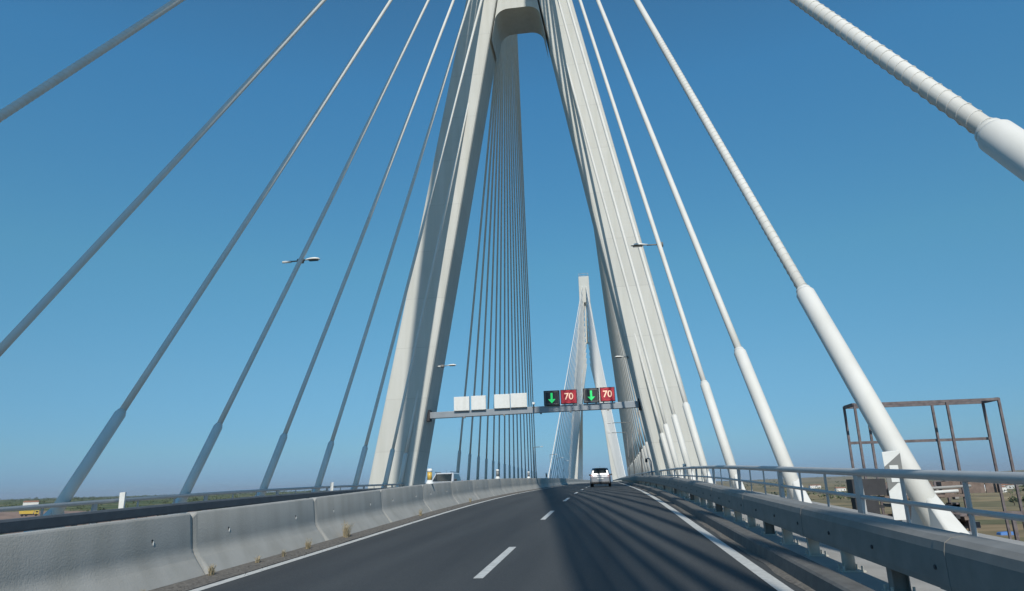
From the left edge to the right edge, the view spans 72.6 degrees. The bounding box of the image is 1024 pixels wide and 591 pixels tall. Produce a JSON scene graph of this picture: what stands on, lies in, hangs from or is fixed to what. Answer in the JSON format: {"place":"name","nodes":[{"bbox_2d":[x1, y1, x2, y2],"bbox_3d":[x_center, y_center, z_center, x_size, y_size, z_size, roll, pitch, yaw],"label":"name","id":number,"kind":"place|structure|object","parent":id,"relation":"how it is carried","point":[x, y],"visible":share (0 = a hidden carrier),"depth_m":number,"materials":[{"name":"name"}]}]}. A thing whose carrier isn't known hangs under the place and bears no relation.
{"place":"outdoors","nodes":[
{"label":"outdoors","id":0,"kind":"place"},
{"bbox_2d":[0,510,201,533],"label":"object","id":1,"kind":"object","parent":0,"point":[8,515],"visible":0.12,"depth_m":573.96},
{"bbox_2d":[186,482,804,590],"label":"road","id":2,"kind":"structure","parent":0,"point":[617,536],"depth_m":11.34,"materials":[{"name":"asphalt"}]},
{"bbox_2d":[149,484,569,590],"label":"road shoulder","id":3,"kind":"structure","parent":2,"relation":"on","point":[205,580],"depth_m":12.06},
{"bbox_2d":[0,513,204,590],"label":"concrete barrier","id":4,"kind":"object","parent":3,"relation":"on","point":[147,553],"visible":0.95,"depth_m":8.35,"materials":[{"name":"grey concrete"}]},
{"bbox_2d":[187,498,324,574],"bbox_3d":[-4.505,4.173,12.371,0.800,1.002,4.434,-3,-15,7],"label":"concrete barrier","id":5,"kind":"object","parent":3,"relation":"on","point":[226,538],"visible":0.8,"depth_m":11.76,"materials":[{"name":"grey concrete"}]},
{"bbox_2d":[341,519,352,537],"bbox_3d":[-3.554,5.056,15.122,0.408,0.377,0.340,8,-18,-31],"label":"dry weed","id":6,"kind":"object","parent":3,"relation":"on","point":[346,532],"visible":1,"depth_m":15.06,"materials":[{"name":"beige plant"}]},
{"bbox_2d":[313,490,389,540],"bbox_3d":[-3.921,5.200,16.663,0.800,1.006,4.434,-3,-15,7],"label":"concrete barrier","id":7,"kind":"object","parent":3,"relation":"on","point":[361,511],"visible":0.78,"depth_m":16.23,"materials":[{"name":"grey concrete"}]},
{"bbox_2d":[177,489,537,590],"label":"loose gravel","id":8,"kind":"structure","parent":3,"relation":"on","point":[328,544],"depth_m":12.63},
{"bbox_2d":[379,485,430,522],"bbox_3d":[-3.344,6.229,20.955,0.800,0.999,4.434,-3,-15,7],"label":"concrete barrier","id":9,"kind":"object","parent":3,"relation":"on","point":[400,503],"visible":0.78,"depth_m":20.52,"materials":[{"name":"grey concrete"}]},
{"bbox_2d":[422,482,457,510],"bbox_3d":[-2.761,7.269,25.244,0.800,0.983,4.434,-3,-15,7],"label":"concrete barrier","id":10,"kind":"object","parent":3,"relation":"on","point":[437,496],"visible":0.76,"depth_m":24.88,"materials":[{"name":"grey concrete"}]},
{"bbox_2d":[451,480,478,503],"bbox_3d":[-2.176,8.327,29.527,0.800,0.961,4.434,-3,-15,7],"label":"concrete barrier","id":11,"kind":"object","parent":3,"relation":"on","point":[462,492],"visible":0.73,"depth_m":29.16,"materials":[{"name":"grey concrete"}]},
{"bbox_2d":[472,479,493,498],"bbox_3d":[-1.596,9.403,33.807,0.800,0.947,4.434,-3,-15,7],"label":"concrete barrier","id":12,"kind":"object","parent":3,"relation":"on","point":[481,490],"visible":0.75,"depth_m":33.50,"materials":[{"name":"grey concrete"}]},
{"bbox_2d":[511,478,523,491],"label":"concrete barrier","id":13,"kind":"object","parent":3,"relation":"on","point":[516,486],"visible":0.71,"depth_m":46.34,"materials":[{"name":"grey concrete"}]},
{"bbox_2d":[190,484,570,590],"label":"edge line","id":14,"kind":"object","parent":2,"relation":"on","point":[247,574],"visible":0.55,"depth_m":12.12,"materials":[{"name":"paint"}]},
{"bbox_2d":[488,479,505,495],"bbox_3d":[-1.008,10.491,38.082,0.800,0.937,4.434,-3,-15,7],"label":"concrete barrier","id":15,"kind":"object","parent":2,"relation":"on","point":[495,487],"visible":0.73,"depth_m":37.76,"materials":[{"name":"grey concrete"}]},
{"bbox_2d":[501,478,515,493],"bbox_3d":[-0.426,11.591,42.354,0.800,0.923,4.434,-3,-15,7],"label":"concrete barrier","id":16,"kind":"object","parent":2,"relation":"on","point":[506,484],"visible":0.69,"depth_m":42.15,"materials":[{"name":"grey concrete"}]},
{"bbox_2d":[474,486,588,577],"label":"lane dashes","id":17,"kind":"object","parent":2,"relation":"on","point":[484,572],"visible":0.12,"depth_m":10.71,"materials":[{"name":"paint"}]},
{"bbox_2d":[589,468,611,486],"bbox_3d":[7.749,15.833,60.986,2.030,1.755,4.145,-3,-15,7],"label":"car","id":18,"kind":"object","parent":2,"relation":"on","point":[599,475],"visible":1,"depth_m":59.17,"materials":[{"name":"silver metal"}]},
{"bbox_2d":[618,482,793,590],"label":"edge line","id":19,"kind":"object","parent":2,"relation":"on","point":[771,580],"visible":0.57,"depth_m":10.52,"materials":[{"name":"paint"}]},
{"bbox_2d":[634,486,814,590],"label":"gutter dirt","id":20,"kind":"structure","parent":2,"relation":"on","point":[784,575],"depth_m":10.36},
{"bbox_2d":[0,470,1023,541],"bbox_3d":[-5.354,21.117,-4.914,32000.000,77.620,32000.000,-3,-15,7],"label":"ground","id":21,"kind":"structure","parent":0,"point":[991,526],"depth_m":754.25,"materials":[{"name":"soil"}]},
{"bbox_2d":[0,471,1023,524],"bbox_3d":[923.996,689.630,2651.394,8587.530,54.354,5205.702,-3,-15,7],"label":"woodland","id":22,"kind":"object","parent":21,"relation":"on","point":[216,497],"visible":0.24,"depth_m":1211.76,"materials":[{"name":"green plant"}]},
{"bbox_2d":[368,0,703,487],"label":"bridge pylon","id":23,"kind":"object","parent":21,"relation":"on","point":[499,22],"visible":0.77,"depth_m":59.61,"materials":[{"name":"concrete"}]},
{"bbox_2d":[0,0,184,122],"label":"stay cable","id":24,"kind":"object","parent":23,"relation":"attached to","point":[7,111],"visible":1,"depth_m":20.41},
{"bbox_2d":[0,0,326,356],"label":"stay cable","id":25,"kind":"object","parent":23,"relation":"attached to","point":[17,331],"visible":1,"depth_m":23.04,"materials":[{"name":"metal"}]},
{"bbox_2d":[24,0,392,531],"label":"stay cable","id":26,"kind":"object","parent":23,"relation":"attached to","point":[83,469],"visible":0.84,"depth_m":25.22,"materials":[{"name":"metal"}]},
{"bbox_2d":[168,0,429,514],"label":"stay cable","id":27,"kind":"object","parent":23,"relation":"attached to","point":[195,472],"visible":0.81,"depth_m":32.54,"materials":[{"name":"metal"}]},
{"bbox_2d":[255,0,454,495],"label":"stay cable","id":28,"kind":"object","parent":23,"relation":"attached to","point":[270,470],"visible":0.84,"depth_m":39.59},
{"bbox_2d":[311,0,470,491],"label":"stay cable","id":29,"kind":"object","parent":23,"relation":"attached to","point":[324,464],"visible":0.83,"depth_m":46.18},
{"bbox_2d":[396,391,417,486],"bbox_3d":[-4.852,-10.713,63.070,10.999,55.633,1.522,3,-16,-16],"label":"stay cable","id":30,"kind":"object","parent":23,"relation":"attached to","point":[403,466],"visible":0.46,"depth_m":55.60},
{"bbox_2d":[351,0,482,488],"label":"stay cable","id":31,"kind":"object","parent":23,"relation":"attached to","point":[360,464],"visible":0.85,"depth_m":51.96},
{"bbox_2d":[381,103,468,487],"bbox_3d":[-5.241,-12.043,61.319,13.008,57.348,1.382,8,-18,-31],"label":"stay cable","id":32,"kind":"object","parent":23,"relation":"attached to","point":[389,465],"visible":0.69,"depth_m":55.87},
{"bbox_2d":[456,59,496,472],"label":"stay cable","id":33,"kind":"object","parent":23,"relation":"attached to","point":[470,335],"visible":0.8,"depth_m":73.24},
{"bbox_2d":[467,62,497,479],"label":"stay cable","id":34,"kind":"object","parent":23,"relation":"attached to","point":[469,454],"visible":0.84,"depth_m":77.18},
{"bbox_2d":[476,56,499,479],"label":"stay cable","id":35,"kind":"object","parent":23,"relation":"attached to","point":[478,467],"visible":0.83,"depth_m":80.87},
{"bbox_2d":[484,49,500,478],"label":"stay cable","id":36,"kind":"object","parent":23,"relation":"attached to","point":[486,464],"visible":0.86,"depth_m":84.43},
{"bbox_2d":[492,41,502,478],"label":"stay cable","id":37,"kind":"object","parent":23,"relation":"attached to","point":[493,461],"visible":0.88,"depth_m":87.44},
{"bbox_2d":[498,40,503,476],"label":"stay cable","id":38,"kind":"object","parent":23,"relation":"attached to","point":[501,249],"visible":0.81,"depth_m":90.80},
{"bbox_2d":[504,39,505,478],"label":"stay cable","id":39,"kind":"object","parent":23,"relation":"attached to","point":[504,258],"visible":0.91,"depth_m":94.99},
{"bbox_2d":[505,37,510,477],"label":"stay cable","id":40,"kind":"object","parent":23,"relation":"attached to","point":[509,466],"visible":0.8,"depth_m":97.50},
{"bbox_2d":[507,37,514,477],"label":"stay cable","id":41,"kind":"object","parent":23,"relation":"attached to","point":[510,239],"visible":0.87,"depth_m":100.02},
{"bbox_2d":[508,36,518,477],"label":"stay cable","id":42,"kind":"object","parent":23,"relation":"attached to","point":[513,243],"visible":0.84,"depth_m":103.94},
{"bbox_2d":[510,35,522,477],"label":"stay cable","id":43,"kind":"object","parent":23,"relation":"attached to","point":[515,239],"visible":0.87,"depth_m":106.89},
{"bbox_2d":[511,35,526,477],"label":"stay cable","id":44,"kind":"object","parent":23,"relation":"attached to","point":[518,235],"visible":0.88,"depth_m":110.42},
{"bbox_2d":[513,35,529,471],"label":"stay cable","id":45,"kind":"object","parent":23,"relation":"attached to","point":[520,234],"visible":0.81,"depth_m":113.53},
{"bbox_2d":[514,34,532,477],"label":"stay cable","id":46,"kind":"object","parent":23,"relation":"attached to","point":[522,242],"visible":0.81,"depth_m":117.38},
{"bbox_2d":[515,34,534,477],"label":"stay cable","id":47,"kind":"object","parent":23,"relation":"attached to","point":[524,247],"visible":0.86,"depth_m":121.19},
{"bbox_2d":[516,34,536,477],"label":"stay cable","id":48,"kind":"object","parent":23,"relation":"attached to","point":[526,245],"visible":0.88,"depth_m":124.16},
{"bbox_2d":[427,398,641,421],"bbox_3d":[1.691,9.333,56.686,17.490,1.129,0.800,-3,-15,7],"label":"sign gantry","id":49,"kind":"object","parent":23,"relation":"attached to","point":[431,415],"visible":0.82,"depth_m":56.43,"materials":[{"name":"grey metal"}]},
{"bbox_2d":[454,396,469,410],"bbox_3d":[-4.119,9.032,57.239,1.280,1.390,0.320,-3,-15,7],"label":"lane signal","id":50,"kind":"object","parent":49,"relation":"attached to","point":[461,403],"visible":1,"depth_m":57.11,"materials":[{"name":"white metal"}]},
{"bbox_2d":[471,395,485,409],"bbox_3d":[-2.722,8.927,57.076,1.220,1.390,0.320,-3,-15,7],"label":"lane signal","id":51,"kind":"object","parent":49,"relation":"attached to","point":[478,402],"visible":1,"depth_m":56.95,"materials":[{"name":"white metal"}]},
{"bbox_2d":[494,394,509,408],"bbox_3d":[-0.796,8.771,56.854,1.290,1.390,0.320,-3,-15,7],"label":"lane signal","id":52,"kind":"object","parent":49,"relation":"attached to","point":[501,401],"visible":1,"depth_m":56.73,"materials":[{"name":"white metal"}]},
{"bbox_2d":[510,393,526,407],"bbox_3d":[0.566,8.668,56.694,1.340,1.390,0.320,-3,-15,7],"label":"lane signal","id":53,"kind":"object","parent":49,"relation":"attached to","point":[518,400],"visible":1,"depth_m":56.58,"materials":[{"name":"white plastic"}]},
{"bbox_2d":[544,390,559,405],"bbox_3d":[3.230,8.437,56.389,1.280,1.450,0.325,-3,-15,7],"label":"lane signal","id":54,"kind":"object","parent":49,"relation":"attached to","point":[551,398],"visible":1,"depth_m":56.27,"materials":[{"name":"grey"}]},
{"bbox_2d":[560,389,576,404],"bbox_3d":[4.596,8.304,56.234,1.320,1.390,0.330,-3,-15,7],"label":"lane signal","id":55,"kind":"object","parent":49,"relation":"attached to","point":[569,396],"visible":1,"depth_m":56.12,"materials":[{"name":"red"}]},
{"bbox_2d":[583,388,599,403],"bbox_3d":[6.379,8.176,56.026,1.280,1.430,0.325,-3,-15,7],"label":"lane signal","id":56,"kind":"object","parent":49,"relation":"attached to","point":[590,395],"visible":1,"depth_m":55.92,"materials":[{"name":"grey"}]},
{"bbox_2d":[600,387,614,402],"bbox_3d":[7.666,8.058,55.879,1.200,1.390,0.330,-3,-15,7],"label":"lane signal","id":57,"kind":"object","parent":49,"relation":"attached to","point":[607,394],"visible":1,"depth_m":55.77,"materials":[{"name":"red"}]},
{"bbox_2d":[594,234,628,469],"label":"stay cable","id":58,"kind":"object","parent":23,"relation":"attached to","point":[616,385],"visible":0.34,"depth_m":135.50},
{"bbox_2d":[594,233,631,474],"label":"stay cable","id":59,"kind":"object","parent":23,"relation":"attached to","point":[617,380],"visible":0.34,"depth_m":125.60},
{"bbox_2d":[595,240,630,474],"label":"stay cable","id":60,"kind":"object","parent":23,"relation":"attached to","point":[616,378],"visible":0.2,"depth_m":130.25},
{"bbox_2d":[594,232,632,474],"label":"stay cable","id":61,"kind":"object","parent":23,"relation":"attached to","point":[618,384],"visible":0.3,"depth_m":120.97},
{"bbox_2d":[595,238,633,473],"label":"stay cable","id":62,"kind":"object","parent":23,"relation":"attached to","point":[619,386],"visible":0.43,"depth_m":116.92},
{"bbox_2d":[595,237,635,475],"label":"stay cable","id":63,"kind":"object","parent":23,"relation":"attached to","point":[619,381],"visible":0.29,"depth_m":111.66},
{"bbox_2d":[596,242,636,475],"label":"stay cable","id":64,"kind":"object","parent":23,"relation":"attached to","point":[621,383],"visible":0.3,"depth_m":107.03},
{"bbox_2d":[595,236,638,475],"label":"stay cable","id":65,"kind":"object","parent":23,"relation":"attached to","point":[621,382],"visible":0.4,"depth_m":102.22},
{"bbox_2d":[596,240,641,472],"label":"stay cable","id":66,"kind":"object","parent":23,"relation":"attached to","point":[639,461],"visible":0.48,"depth_m":92.81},
{"bbox_2d":[597,246,640,475],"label":"stay cable","id":67,"kind":"object","parent":23,"relation":"attached to","point":[624,391],"visible":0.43,"depth_m":97.77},
{"bbox_2d":[597,244,645,474],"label":"stay cable","id":68,"kind":"object","parent":23,"relation":"attached to","point":[625,378],"visible":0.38,"depth_m":87.58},
{"bbox_2d":[598,247,648,475],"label":"stay cable","id":69,"kind":"object","parent":23,"relation":"attached to","point":[644,463],"visible":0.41,"depth_m":82.73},
{"bbox_2d":[566,63,682,477],"bbox_3d":[6.830,-13.114,59.373,1.353,57.285,13.691,11,-19,-38],"label":"stay cable","id":70,"kind":"object","parent":23,"relation":"attached to","point":[671,445],"visible":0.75,"depth_m":53.17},
{"bbox_2d":[600,255,650,474],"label":"stay cable","id":71,"kind":"object","parent":23,"relation":"attached to","point":[644,446],"visible":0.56,"depth_m":77.75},
{"bbox_2d":[557,0,695,479],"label":"stay cable","id":72,"kind":"object","parent":23,"relation":"attached to","point":[681,441],"visible":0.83,"depth_m":47.92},
{"bbox_2d":[610,295,655,474],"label":"stay cable","id":73,"kind":"object","parent":23,"relation":"attached to","point":[647,446],"visible":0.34,"depth_m":72.77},
{"bbox_2d":[566,0,712,482],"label":"stay cable","id":74,"kind":"object","parent":23,"relation":"attached to","point":[694,435],"visible":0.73,"depth_m":40.75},
{"bbox_2d":[634,333,676,476],"bbox_3d":[7.102,-11.115,61.371,11.130,54.404,1.523,-11,-18,31],"label":"stay cable","id":75,"kind":"object","parent":23,"relation":"attached to","point":[666,450],"visible":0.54,"depth_m":53.46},
{"bbox_2d":[578,0,744,489],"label":"stay cable","id":76,"kind":"object","parent":23,"relation":"attached to","point":[726,451],"visible":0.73,"depth_m":32.18,"materials":[{"name":"metal"}]},
{"bbox_2d":[596,0,811,502],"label":"stay cable","id":77,"kind":"object","parent":23,"relation":"attached to","point":[773,434],"visible":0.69,"depth_m":21.93,"materials":[{"name":"metal"}]},
{"bbox_2d":[633,0,969,533],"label":"stay cable","id":78,"kind":"object","parent":23,"relation":"attached to","point":[881,425],"visible":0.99,"depth_m":13.22,"materials":[{"name":"metal"}]},
{"bbox_2d":[790,0,1023,181],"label":"stay cable","id":79,"kind":"object","parent":23,"relation":"attached to","point":[1000,141],"visible":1,"depth_m":8.30,"materials":[{"name":"metal"}]},
{"bbox_2d":[568,273,617,479],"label":"bridge pylon","id":80,"kind":"object","parent":21,"relation":"on","point":[583,280],"visible":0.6,"depth_m":335.29,"materials":[{"name":"concrete"}]},
{"bbox_2d":[548,288,581,477],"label":"stay cable","id":81,"kind":"object","parent":80,"relation":"attached to","point":[564,388],"visible":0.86,"depth_m":247.93,"materials":[{"name":"white metal"}]},
{"bbox_2d":[550,292,582,477],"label":"stay cable","id":82,"kind":"object","parent":80,"relation":"attached to","point":[566,389],"visible":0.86,"depth_m":253.42,"materials":[{"name":"white metal"}]},
{"bbox_2d":[552,297,582,477],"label":"stay cable","id":83,"kind":"object","parent":80,"relation":"attached to","point":[567,389],"visible":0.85,"depth_m":260.85,"materials":[{"name":"white metal"}]},
{"bbox_2d":[554,303,582,477],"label":"stay cable","id":84,"kind":"object","parent":80,"relation":"attached to","point":[569,389],"visible":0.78,"depth_m":267.45,"materials":[{"name":"white metal"}]},
{"bbox_2d":[556,310,582,477],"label":"stay cable","id":85,"kind":"object","parent":80,"relation":"attached to","point":[568,404],"visible":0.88,"depth_m":259.57,"materials":[{"name":"white metal"}]},
{"bbox_2d":[558,313,583,477],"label":"stay cable","id":86,"kind":"object","parent":80,"relation":"attached to","point":[569,404],"visible":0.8,"depth_m":265.21,"materials":[{"name":"white metal"}]},
{"bbox_2d":[560,318,583,477],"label":"stay cable","id":87,"kind":"object","parent":80,"relation":"attached to","point":[571,404],"visible":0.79,"depth_m":272.98,"materials":[{"name":"white metal"}]},
{"bbox_2d":[565,337,585,477],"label":"stay cable","id":88,"kind":"object","parent":80,"relation":"attached to","point":[574,412],"visible":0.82,"depth_m":297.58,"materials":[{"name":"white metal"}]},
{"bbox_2d":[567,342,585,476],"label":"stay cable","id":89,"kind":"object","parent":80,"relation":"attached to","point":[576,411],"visible":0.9,"depth_m":304.50,"materials":[{"name":"white plastic"}]},
{"bbox_2d":[568,348,585,477],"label":"stay cable","id":90,"kind":"object","parent":80,"relation":"attached to","point":[576,415],"visible":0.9,"depth_m":309.49,"materials":[{"name":"white plastic"}]},
{"bbox_2d":[587,307,621,474],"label":"stay cable","id":91,"kind":"object","parent":80,"relation":"attached to","point":[603,386],"visible":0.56,"depth_m":283.05,"materials":[{"name":"white plastic"}]},
{"bbox_2d":[586,297,623,476],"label":"stay cable","id":92,"kind":"object","parent":80,"relation":"attached to","point":[604,384],"visible":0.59,"depth_m":266.56,"materials":[{"name":"white plastic"}]},
{"bbox_2d":[587,303,622,476],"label":"stay cable","id":93,"kind":"object","parent":80,"relation":"attached to","point":[603,385],"visible":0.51,"depth_m":275.05,"materials":[{"name":"white metal"}]},
{"bbox_2d":[586,291,624,476],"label":"stay cable","id":94,"kind":"object","parent":80,"relation":"attached to","point":[604,383],"visible":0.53,"depth_m":260.78,"materials":[{"name":"white plastic"}]},
{"bbox_2d":[586,287,625,475],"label":"stay cable","id":95,"kind":"object","parent":80,"relation":"attached to","point":[606,386],"visible":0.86,"depth_m":243.73,"materials":[{"name":"white plastic"}]},
{"bbox_2d":[0,0,1023,499],"label":"sky","id":96,"kind":"structure","parent":0,"point":[909,235],"materials":[{"name":"blue"}]},
{"bbox_2d":[641,484,1023,590],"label":"bridge deck","id":97,"kind":"structure","parent":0,"point":[874,577],"depth_m":8.88,"materials":[{"name":"concrete"}]},
{"bbox_2d":[118,492,126,507],"bbox_3d":[-12.723,6.855,22.763,0.196,0.823,0.170,-3,-15,7],"label":"delineator","id":98,"kind":"object","parent":97,"relation":"on","point":[122,497],"visible":0.53,"depth_m":22.73,"materials":[{"name":"white plastic"}]},
{"bbox_2d":[0,487,394,533],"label":"guardrail","id":99,"kind":"object","parent":97,"relation":"on","point":[14,525],"visible":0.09,"depth_m":21.24,"materials":[{"name":"metal"}]},
{"bbox_2d":[0,483,425,529],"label":"railing","id":100,"kind":"object","parent":97,"relation":"on","point":[94,503],"visible":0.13,"depth_m":24.77,"materials":[{"name":"metal"}]},
{"bbox_2d":[561,321,584,477],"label":"stay cable","id":101,"kind":"object","parent":97,"relation":"attached to","point":[572,404],"visible":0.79,"depth_m":279.33,"materials":[{"name":"white metal"}]},
{"bbox_2d":[563,326,584,477],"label":"stay cable","id":102,"kind":"object","parent":97,"relation":"attached to","point":[572,411],"visible":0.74,"depth_m":284.41,"materials":[{"name":"white metal"}]},
{"bbox_2d":[564,332,584,477],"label":"stay cable","id":103,"kind":"object","parent":97,"relation":"attached to","point":[573,411],"visible":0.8,"depth_m":289.81,"materials":[{"name":"white metal"}]},
{"bbox_2d":[569,355,585,478],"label":"stay cable","id":104,"kind":"object","parent":97,"relation":"attached to","point":[577,419],"visible":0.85,"depth_m":313.75,"materials":[{"name":"white metal"}]},
{"bbox_2d":[613,481,874,590],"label":"kerb","id":105,"kind":"structure","parent":97,"relation":"on","point":[815,576],"depth_m":9.38,"materials":[{"name":"concrete"}]},
{"bbox_2d":[613,475,1023,590],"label":"guardrail","id":106,"kind":"object","parent":97,"relation":"on","point":[902,552],"visible":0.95,"depth_m":6.54,"materials":[{"name":"metal"}]},
{"bbox_2d":[618,465,1023,535],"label":"railing","id":107,"kind":"object","parent":97,"relation":"on","point":[995,477],"visible":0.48,"depth_m":9.96,"materials":[{"name":"metal"}]},
{"bbox_2d":[882,450,905,520],"bbox_3d":[5.956,3.023,10.830,0.265,1.190,0.184,-3,-15,7],"label":"delineator","id":108,"kind":"object","parent":97,"relation":"on","point":[891,459],"visible":0.68,"depth_m":10.78,"materials":[{"name":"white plastic"}]},
{"bbox_2d":[843,397,1023,540],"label":"inspection gantry","id":109,"kind":"object","parent":97,"relation":"attached to","point":[948,490],"visible":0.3,"depth_m":23.02,"materials":[{"name":"metal"}]},
{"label":"oncoming road","id":110,"kind":"structure","parent":0,"visible":0},
{"bbox_2d":[432,470,462,482],"bbox_3d":[-4.768,13.372,49.832,2.030,1.725,4.445,-3,-15,7],"label":"car","id":111,"kind":"object","parent":110,"relation":"on","point":[439,477],"visible":0.26,"depth_m":49.27,"materials":[{"name":"grey paint"}]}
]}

